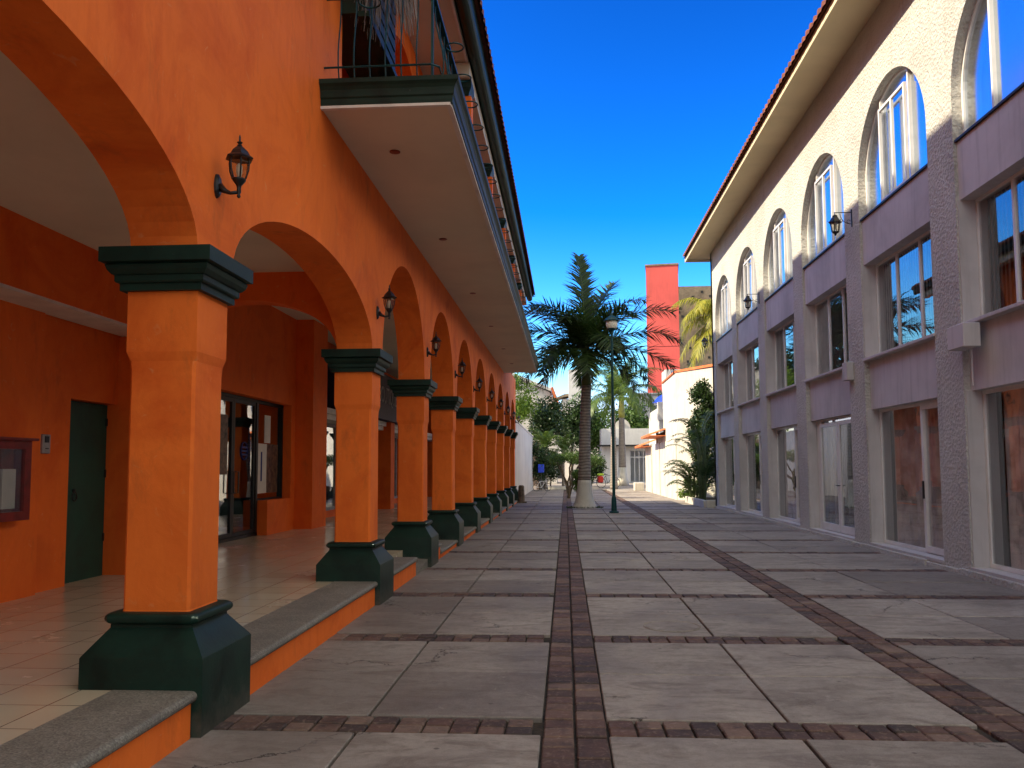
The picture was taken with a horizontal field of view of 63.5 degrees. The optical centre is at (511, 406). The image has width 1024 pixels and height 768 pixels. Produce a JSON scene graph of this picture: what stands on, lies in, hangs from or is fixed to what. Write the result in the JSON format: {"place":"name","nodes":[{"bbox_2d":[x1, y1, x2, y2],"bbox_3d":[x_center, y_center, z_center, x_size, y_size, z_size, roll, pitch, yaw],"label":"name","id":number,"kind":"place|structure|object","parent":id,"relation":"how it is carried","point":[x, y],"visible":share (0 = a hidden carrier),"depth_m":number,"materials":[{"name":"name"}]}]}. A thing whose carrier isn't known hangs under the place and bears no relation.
{"place":"outdoors","nodes":[
{"label":"outdoors","id":0,"kind":"place"},
{"bbox_2d":[150,489,1023,767],"bbox_3d":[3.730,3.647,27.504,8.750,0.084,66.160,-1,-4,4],"label":"pavement","id":1,"kind":"structure","parent":0,"point":[716,684],"depth_m":6.90,"materials":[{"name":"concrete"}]},
{"bbox_2d":[0,0,538,767],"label":"arcade building","id":2,"kind":"structure","parent":1,"relation":"on","point":[276,446],"depth_m":8.40,"materials":[{"name":"orange paint"}]},
{"bbox_2d":[0,436,38,521],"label":"display case","id":3,"kind":"object","parent":2,"relation":"attached to","point":[15,467],"visible":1,"depth_m":8.42,"materials":[{"name":"red glass"}]},
{"bbox_2d":[40,434,50,453],"bbox_3d":[-5.138,0.407,9.136,0.057,0.210,0.140,-1,-4,4],"label":"intercom","id":4,"kind":"object","parent":2,"relation":"attached to","point":[45,444],"visible":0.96,"depth_m":9.11,"materials":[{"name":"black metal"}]},
{"bbox_2d":[65,401,107,583],"bbox_3d":[-5.247,1.018,10.065,0.118,2.150,0.965,-1,-4,4],"label":"green door","id":5,"kind":"structure","parent":2,"relation":"in","point":[88,421],"depth_m":10.13,"materials":[{"name":"green wood"}]},
{"bbox_2d":[218,396,234,539],"bbox_3d":[-5.247,1.085,14.941,0.132,2.590,1.100,-1,-4,4],"label":"glass door","id":6,"kind":"structure","parent":2,"relation":"in","point":[231,473],"depth_m":15.41,"materials":[{"name":"black metal"}]},
{"bbox_2d":[214,135,252,197],"bbox_3d":[-1.865,-1.620,5.575,0.251,0.435,0.166,-1,-4,4],"label":"wall lantern","id":7,"kind":"object","parent":2,"relation":"attached to","point":[239,155],"depth_m":5.55,"materials":[{"name":"black metal"}]},
{"bbox_2d":[231,398,255,536],"bbox_3d":[-5.175,1.166,16.046,0.132,2.590,1.100,-1,-4,4],"label":"glass door","id":8,"kind":"structure","parent":2,"relation":"in","point":[253,404],"depth_m":16.46,"materials":[{"name":"black metal"}]},
{"bbox_2d":[350,0,419,41],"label":"hanging plant","id":9,"kind":"object","parent":2,"relation":"hanging from","point":[410,11],"visible":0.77,"depth_m":8.88,"materials":[{"name":"brown plant"}]},
{"bbox_2d":[376,285,396,318],"bbox_3d":[-1.558,-1.309,10.315,0.251,0.435,0.166,-1,-4,4],"label":"wall lantern","id":10,"kind":"object","parent":2,"relation":"attached to","point":[389,295],"depth_m":10.29,"materials":[{"name":"black metal"}]},
{"bbox_2d":[427,334,440,356],"bbox_3d":[-1.317,-1.064,14.029,0.251,0.435,0.166,-1,-4,4],"label":"wall lantern","id":11,"kind":"object","parent":2,"relation":"attached to","point":[434,340],"depth_m":14.01,"materials":[{"name":"black metal"}]},
{"bbox_2d":[455,360,466,377],"bbox_3d":[-1.087,-0.830,17.564,0.251,0.435,0.166,-1,-4,4],"label":"wall lantern","id":12,"kind":"object","parent":2,"relation":"attached to","point":[462,363],"depth_m":17.54,"materials":[{"name":"black metal"}]},
{"bbox_2d":[473,375,482,391],"bbox_3d":[-0.858,-0.596,21.099,0.251,0.435,0.166,-1,-4,4],"label":"wall lantern","id":13,"kind":"object","parent":2,"relation":"attached to","point":[479,386],"depth_m":21.07,"materials":[{"name":"black metal"}]},
{"bbox_2d":[487,389,493,400],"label":"wall lantern","id":14,"kind":"object","parent":2,"relation":"attached to","point":[491,392],"depth_m":24.61,"materials":[{"name":"black metal"}]},
{"bbox_2d":[496,399,503,409],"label":"wall lantern","id":15,"kind":"object","parent":2,"relation":"attached to","point":[500,400],"depth_m":28.09,"materials":[{"name":"black metal"}]},
{"bbox_2d":[517,485,526,502],"bbox_3d":[0.429,4.003,38.062,0.500,0.810,0.400,-1,-4,4],"label":"stone post","id":16,"kind":"object","parent":1,"relation":"on","point":[521,496],"visible":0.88,"depth_m":37.95,"materials":[{"name":"stone"}]},
{"bbox_2d":[538,464,543,489],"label":"sign","id":17,"kind":"object","parent":1,"relation":"on","point":[540,469],"visible":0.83,"depth_m":59.13,"materials":[{"name":"blue metal"}]},
{"bbox_2d":[533,480,550,490],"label":"bicycle","id":18,"kind":"object","parent":1,"relation":"on","point":[540,484],"visible":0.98,"depth_m":57.19,"materials":[{"name":"metal"}]},
{"bbox_2d":[532,439,556,489],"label":"hedge shrub","id":19,"kind":"object","parent":1,"relation":"on","point":[542,456],"visible":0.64,"depth_m":59.96,"materials":[{"name":"green plant"}]},
{"bbox_2d":[571,470,577,492],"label":"shrub","id":20,"kind":"object","parent":1,"relation":"on","point":[574,473],"visible":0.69,"depth_m":42.65,"materials":[{"name":"green plant"}]},
{"bbox_2d":[566,506,602,507],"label":"weeds","id":21,"kind":"object","parent":1,"relation":"on","point":[583,507],"visible":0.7,"depth_m":32.80,"materials":[{"name":"green plant"}]},
{"bbox_2d":[519,252,684,507],"bbox_3d":[3.286,-1.203,33.529,5.976,10.526,6.704,4,-6,-44],"label":"palm tree","id":22,"kind":"object","parent":1,"relation":"on","point":[585,331],"visible":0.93,"depth_m":33.09,"materials":[{"name":"green plant"}]},
{"bbox_2d":[604,313,618,512],"bbox_3d":[3.591,0.171,29.496,0.560,7.150,0.546,-1,-4,4],"label":"street lamp","id":23,"kind":"object","parent":1,"relation":"on","point":[611,320],"visible":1,"depth_m":29.48,"materials":[{"name":"teal metal"}]},
{"bbox_2d":[213,489,1023,767],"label":"brick bands","id":24,"kind":"object","parent":1,"relation":"on","point":[993,718],"visible":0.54,"depth_m":6.33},
{"bbox_2d":[549,453,578,492],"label":"clipped tree","id":25,"kind":"object","parent":24,"relation":"on","point":[577,463],"visible":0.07,"depth_m":51.66,"materials":[{"name":"green plant"}]},
{"bbox_2d":[546,450,606,497],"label":"clipped tree","id":26,"kind":"object","parent":24,"relation":"on","point":[570,457],"visible":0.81,"depth_m":43.64,"materials":[{"name":"green plant"}]},
{"bbox_2d":[633,482,644,490],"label":"bench block","id":27,"kind":"structure","parent":1,"relation":"on","point":[638,486],"depth_m":56.51,"materials":[{"name":"white paint"}]},
{"bbox_2d":[628,393,660,418],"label":"grey building","id":28,"kind":"structure","parent":1,"relation":"on","point":[653,396],"depth_m":111.37,"materials":[{"name":"grey paint"}]},
{"bbox_2d":[635,428,677,499],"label":"garden wall","id":29,"kind":"structure","parent":1,"relation":"on","point":[658,455],"depth_m":47.41,"materials":[{"name":"white paint"}]},
{"bbox_2d":[645,263,679,392],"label":"red tower","id":30,"kind":"structure","parent":1,"relation":"on","point":[662,287],"depth_m":129.82,"materials":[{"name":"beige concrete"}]},
{"bbox_2d":[685,496,715,507],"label":"planter kerb","id":31,"kind":"structure","parent":1,"relation":"on","point":[701,502],"depth_m":33.44,"materials":[{"name":"white paint"}]},
{"bbox_2d":[683,0,1023,591],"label":"office building","id":32,"kind":"structure","parent":1,"relation":"on","point":[868,380],"depth_m":15.70,"materials":[{"name":"paint"}]},
{"bbox_2d":[701,336,710,347],"bbox_3d":[7.688,-2.588,32.647,0.496,0.540,0.270,-1,-4,4],"label":"hanging lantern","id":33,"kind":"object","parent":32,"relation":"attached to","point":[704,339],"visible":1,"depth_m":32.63,"materials":[{"name":"black metal"}]},
{"bbox_2d":[719,277,731,336],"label":"arched window","id":34,"kind":"structure","parent":32,"relation":"in","point":[725,322],"depth_m":30.84,"materials":[{"name":"white glass"}]},
{"bbox_2d":[723,359,731,409],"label":"window","id":35,"kind":"structure","parent":32,"relation":"in","point":[728,362],"depth_m":31.00,"materials":[{"name":"white metal"}]},
{"bbox_2d":[724,437,735,507],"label":"window","id":36,"kind":"structure","parent":32,"relation":"in","point":[725,439],"depth_m":31.62,"materials":[{"name":"white metal"}]},
{"bbox_2d":[733,438,735,506],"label":"door","id":37,"kind":"structure","parent":32,"relation":"in","point":[733,438],"depth_m":29.86,"materials":[{"name":"white metal"}]},
{"bbox_2d":[740,248,756,319],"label":"arched window","id":38,"kind":"structure","parent":32,"relation":"in","point":[748,278],"depth_m":26.86,"materials":[{"name":"white glass"}]},
{"bbox_2d":[743,292,759,309],"bbox_3d":[7.184,-3.186,24.886,0.496,0.540,0.270,-1,-4,4],"label":"hanging lantern","id":39,"kind":"object","parent":32,"relation":"attached to","point":[747,299],"visible":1,"depth_m":24.87,"materials":[{"name":"black metal"}]},
{"bbox_2d":[745,342,757,400],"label":"window","id":40,"kind":"structure","parent":32,"relation":"in","point":[754,345],"depth_m":27.09,"materials":[{"name":"white metal"}]},
{"bbox_2d":[746,432,762,513],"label":"window","id":41,"kind":"structure","parent":32,"relation":"in","point":[755,433],"depth_m":27.70,"materials":[{"name":"white metal"}]},
{"bbox_2d":[759,433,762,512],"bbox_3d":[7.726,2.021,25.361,0.050,2.500,1.133,-1,-4,4],"label":"door","id":42,"kind":"structure","parent":32,"relation":"in","point":[759,433],"depth_m":25.86,"materials":[{"name":"white metal"}]},
{"bbox_2d":[768,209,792,295],"bbox_3d":[7.427,-4.344,22.835,0.130,2.192,3.116,-1,-4,4],"label":"arched window","id":43,"kind":"structure","parent":32,"relation":"in","point":[780,267],"depth_m":22.89,"materials":[{"name":"white glass"}]},
{"bbox_2d":[774,319,795,389],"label":"window","id":44,"kind":"structure","parent":32,"relation":"in","point":[783,327],"depth_m":23.12,"materials":[{"name":"white metal"}]},
{"bbox_2d":[776,425,799,522],"bbox_3d":[7.580,1.792,22.368,0.054,2.560,3.065,-1,-4,4],"label":"window","id":45,"kind":"structure","parent":32,"relation":"in","point":[789,427],"depth_m":23.27,"materials":[{"name":"white metal"}]},
{"bbox_2d":[794,426,799,521],"bbox_3d":[7.469,1.731,21.398,0.050,2.500,1.071,-1,-4,4],"label":"door","id":46,"kind":"structure","parent":32,"relation":"in","point":[795,428],"depth_m":21.86,"materials":[{"name":"white metal"}]},
{"bbox_2d":[807,154,843,262],"bbox_3d":[7.171,-4.632,18.904,0.130,2.192,3.116,-1,-4,4],"label":"arched window","id":47,"kind":"structure","parent":32,"relation":"in","point":[826,199],"depth_m":18.96,"materials":[{"name":"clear glass"}]},
{"bbox_2d":[819,421,840,532],"bbox_3d":[7.256,1.582,18.888,0.111,2.450,1.388,-1,-4,4],"label":"door","id":48,"kind":"structure","parent":32,"relation":"in","point":[826,525],"depth_m":19.26,"materials":[{"name":"white metal"}]},
{"bbox_2d":[815,285,846,374],"bbox_3d":[7.341,-1.693,18.670,0.054,1.850,3.065,-1,-4,4],"label":"window","id":49,"kind":"structure","parent":32,"relation":"in","point":[842,289],"depth_m":19.16,"materials":[{"name":"white metal"}]},
{"bbox_2d":[822,415,850,523],"bbox_3d":[7.325,1.504,18.437,0.054,2.560,3.065,-1,-4,4],"label":"window","id":50,"kind":"structure","parent":32,"relation":"in","point":[848,416],"depth_m":18.79,"materials":[{"name":"white metal"}]},
{"bbox_2d":[827,209,852,235],"bbox_3d":[6.660,-3.746,16.822,0.496,0.540,0.270,-1,-4,4],"label":"hanging lantern","id":51,"kind":"object","parent":32,"relation":"attached to","point":[835,220],"visible":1,"depth_m":16.80,"materials":[{"name":"black metal"}]},
{"bbox_2d":[835,419,854,535],"bbox_3d":[7.178,1.494,17.685,0.111,2.450,1.348,-1,-4,4],"label":"door","id":52,"kind":"structure","parent":32,"relation":"in","point":[844,529],"depth_m":18.15,"materials":[{"name":"white metal"}]},
{"bbox_2d":[865,67,926,212],"bbox_3d":[6.914,-4.922,14.943,0.130,2.192,3.116,-1,-4,4],"label":"arched window","id":53,"kind":"structure","parent":32,"relation":"in","point":[897,144],"depth_m":14.92,"materials":[{"name":"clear glass"}]},
{"bbox_2d":[875,230,929,352],"bbox_3d":[7.084,-1.983,14.709,0.054,1.850,3.065,-1,-4,4],"label":"window","id":54,"kind":"structure","parent":32,"relation":"in","point":[920,253],"depth_m":15.19,"materials":[{"name":"glass"}]},
{"bbox_2d":[879,399,942,555],"bbox_3d":[7.067,1.214,14.476,0.054,2.560,3.065,-1,-4,4],"label":"window","id":55,"kind":"structure","parent":32,"relation":"in","point":[881,411],"depth_m":15.02,"materials":[{"name":"white metal"}]},
{"bbox_2d":[920,401,943,555],"bbox_3d":[6.958,1.155,13.537,0.050,2.500,1.133,-1,-4,4],"label":"door","id":56,"kind":"structure","parent":32,"relation":"in","point":[934,404],"depth_m":14.01,"materials":[{"name":"white metal"}]},
{"bbox_2d":[961,0,1023,131],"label":"arched window","id":57,"kind":"structure","parent":32,"relation":"in","point":[993,56],"depth_m":11.58,"materials":[{"name":"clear glass"}]},
{"bbox_2d":[975,168,1023,314],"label":"window","id":58,"kind":"structure","parent":32,"relation":"in","point":[1012,179],"depth_m":11.32,"materials":[{"name":"white metal"}]},
{"bbox_2d":[982,383,1023,574],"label":"window","id":59,"kind":"structure","parent":32,"relation":"in","point":[985,393],"depth_m":11.94,"materials":[{"name":"white metal"}]},
{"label":"soil bed","id":60,"kind":"structure","parent":1,"relation":"on","visible":0},
{"bbox_2d":[675,477,698,499],"bbox_3d":[8.174,3.779,38.107,1.173,1.227,0.885,-4,-5,39],"label":"shrub","id":61,"kind":"object","parent":60,"relation":"on","point":[680,492],"visible":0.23,"depth_m":38.05,"materials":[{"name":"green plant"}]},
{"bbox_2d":[660,455,714,497],"bbox_3d":[7.857,3.119,36.270,2.898,2.238,2.649,-3,-5,35],"label":"clump palm","id":62,"kind":"object","parent":60,"relation":"on","point":[691,490],"visible":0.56,"depth_m":36.27,"materials":[{"name":"green plant"}]},
{"bbox_2d":[665,416,714,497],"bbox_3d":[8.460,2.371,37.172,3.194,3.854,3.561,-1,-4,4],"label":"clump palm","id":63,"kind":"object","parent":60,"relation":"on","point":[691,453],"visible":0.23,"depth_m":37.14,"materials":[{"name":"green plant"}]},
{"bbox_2d":[669,410,714,499],"bbox_3d":[8.270,1.986,35.180,3.322,4.330,3.787,-1,-4,4],"label":"clump palm","id":64,"kind":"object","parent":60,"relation":"on","point":[702,452],"visible":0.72,"depth_m":35.04,"materials":[{"name":"green plant"}]},
{"bbox_2d":[685,377,713,468],"bbox_3d":[8.777,1.462,37.881,1.819,5.806,1.725,-1,-4,4],"label":"shrub","id":65,"kind":"object","parent":60,"relation":"on","point":[701,394],"visible":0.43,"depth_m":37.77,"materials":[{"name":"green plant"}]},
{"bbox_2d":[533,479,645,489],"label":"pavement","id":66,"kind":"structure","parent":0,"point":[595,486],"depth_m":70.44,"materials":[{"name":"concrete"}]},
{"bbox_2d":[514,373,530,393],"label":"leafy tree","id":67,"kind":"object","parent":66,"relation":"on","point":[519,383],"visible":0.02,"depth_m":66.75,"materials":[{"name":"green plant"}]},
{"bbox_2d":[515,420,532,494],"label":"garden wall","id":68,"kind":"structure","parent":66,"relation":"on","point":[523,459],"depth_m":48.01,"materials":[{"name":"white paint"}]},
{"bbox_2d":[513,373,541,424],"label":"leafy tree","id":69,"kind":"object","parent":66,"relation":"on","point":[525,409],"visible":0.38,"depth_m":64.21,"materials":[{"name":"green plant"}]},
{"bbox_2d":[512,373,561,483],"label":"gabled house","id":70,"kind":"structure","parent":66,"relation":"on","point":[547,392],"depth_m":84.23,"materials":[{"name":"white paint"}]},
{"bbox_2d":[533,441,542,488],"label":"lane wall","id":71,"kind":"structure","parent":66,"relation":"on","point":[534,484],"depth_m":70.90,"materials":[{"name":"white paint"}]},
{"bbox_2d":[527,394,566,484],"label":"leafy tree","id":72,"kind":"object","parent":66,"relation":"on","point":[548,417],"visible":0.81,"depth_m":67.09,"materials":[{"name":"green plant"}]},
{"bbox_2d":[530,428,571,488],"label":"palm","id":73,"kind":"object","parent":66,"relation":"on","point":[546,438],"visible":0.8,"depth_m":62.67,"materials":[{"name":"green plant"}]},
{"bbox_2d":[543,449,561,484],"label":"hedge shrub","id":74,"kind":"object","parent":66,"relation":"on","point":[554,474],"visible":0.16,"depth_m":69.42,"materials":[{"name":"green plant"}]},
{"bbox_2d":[540,433,578,485],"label":"palm","id":75,"kind":"object","parent":66,"relation":"on","point":[563,442],"visible":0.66,"depth_m":65.60,"materials":[{"name":"green plant"}]},
{"bbox_2d":[548,486,573,489],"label":"kerb","id":76,"kind":"structure","parent":66,"relation":"on","point":[556,487],"depth_m":61.24,"materials":[{"name":"white paint"}]},
{"bbox_2d":[557,370,580,479],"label":"white tower house","id":77,"kind":"structure","parent":66,"relation":"on","point":[572,390],"depth_m":98.23,"materials":[{"name":"white paint"}]},
{"bbox_2d":[555,394,596,485],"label":"leafy tree","id":78,"kind":"object","parent":66,"relation":"on","point":[571,420],"visible":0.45,"depth_m":73.13,"materials":[{"name":"green plant"}]},
{"bbox_2d":[557,436,597,478],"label":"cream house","id":79,"kind":"structure","parent":66,"relation":"on","point":[559,476],"depth_m":117.39,"materials":[{"name":"paint"}]},
{"bbox_2d":[590,448,608,483],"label":"hedge shrub","id":80,"kind":"object","parent":66,"relation":"on","point":[595,471],"visible":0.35,"depth_m":71.24,"materials":[{"name":"green plant"}]},
{"bbox_2d":[590,405,610,454],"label":"leafy tree","id":81,"kind":"object","parent":66,"relation":"on","point":[598,423],"visible":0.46,"depth_m":90.82,"materials":[{"name":"green plant"}]},
{"bbox_2d":[596,473,619,487],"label":"bicycle","id":82,"kind":"object","parent":66,"relation":"on","point":[600,479],"visible":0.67,"depth_m":65.15,"materials":[{"name":"metal"}]},
{"bbox_2d":[570,363,655,488],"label":"palm tree","id":83,"kind":"object","parent":66,"relation":"on","point":[617,388],"visible":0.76,"depth_m":61.36,"materials":[{"name":"green plant"}]},
{"bbox_2d":[577,355,662,485],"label":"palm tree","id":84,"kind":"object","parent":66,"relation":"on","point":[622,474],"visible":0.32,"depth_m":73.33,"materials":[{"name":"green plant"}]},
{"bbox_2d":[598,419,648,482],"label":"white shop","id":85,"kind":"structure","parent":66,"relation":"on","point":[635,464],"depth_m":85.43,"materials":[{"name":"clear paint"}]},
{"bbox_2d":[606,396,649,428],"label":"leafy tree","id":86,"kind":"object","parent":66,"relation":"on","point":[631,418],"visible":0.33,"depth_m":105.94,"materials":[{"name":"green plant"}]},
{"bbox_2d":[649,402,663,445],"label":"terrace house","id":87,"kind":"structure","parent":66,"relation":"on","point":[655,421],"depth_m":66.17,"materials":[{"name":"paint"}]},
{"bbox_2d":[654,395,661,403],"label":"parasol","id":88,"kind":"object","parent":87,"relation":"on","point":[658,399],"visible":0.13,"depth_m":66.11,"materials":[{"name":"blue fabric"}]},
{"bbox_2d":[662,369,679,418],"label":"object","id":89,"kind":"object","parent":66,"relation":"on","point":[665,374],"depth_m":60.41,"materials":[{"name":"white paint"}]},
{"bbox_2d":[661,364,714,499],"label":"tall wall","id":90,"kind":"structure","parent":66,"relation":"on","point":[676,404],"depth_m":40.42,"materials":[{"name":"white paint"}]},
{"bbox_2d":[671,297,711,367],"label":"palm tree","id":91,"kind":"object","parent":66,"relation":"on","point":[701,307],"visible":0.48,"depth_m":43.06,"materials":[{"name":"yellow plant"}]},
{"bbox_2d":[482,0,822,427],"label":"sky","id":92,"kind":"structure","parent":0,"point":[625,121],"materials":[{"name":"blue"}]},
{"bbox_2d":[678,286,711,368],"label":"tan building","id":93,"kind":"structure","parent":0,"point":[700,292],"depth_m":139.76,"materials":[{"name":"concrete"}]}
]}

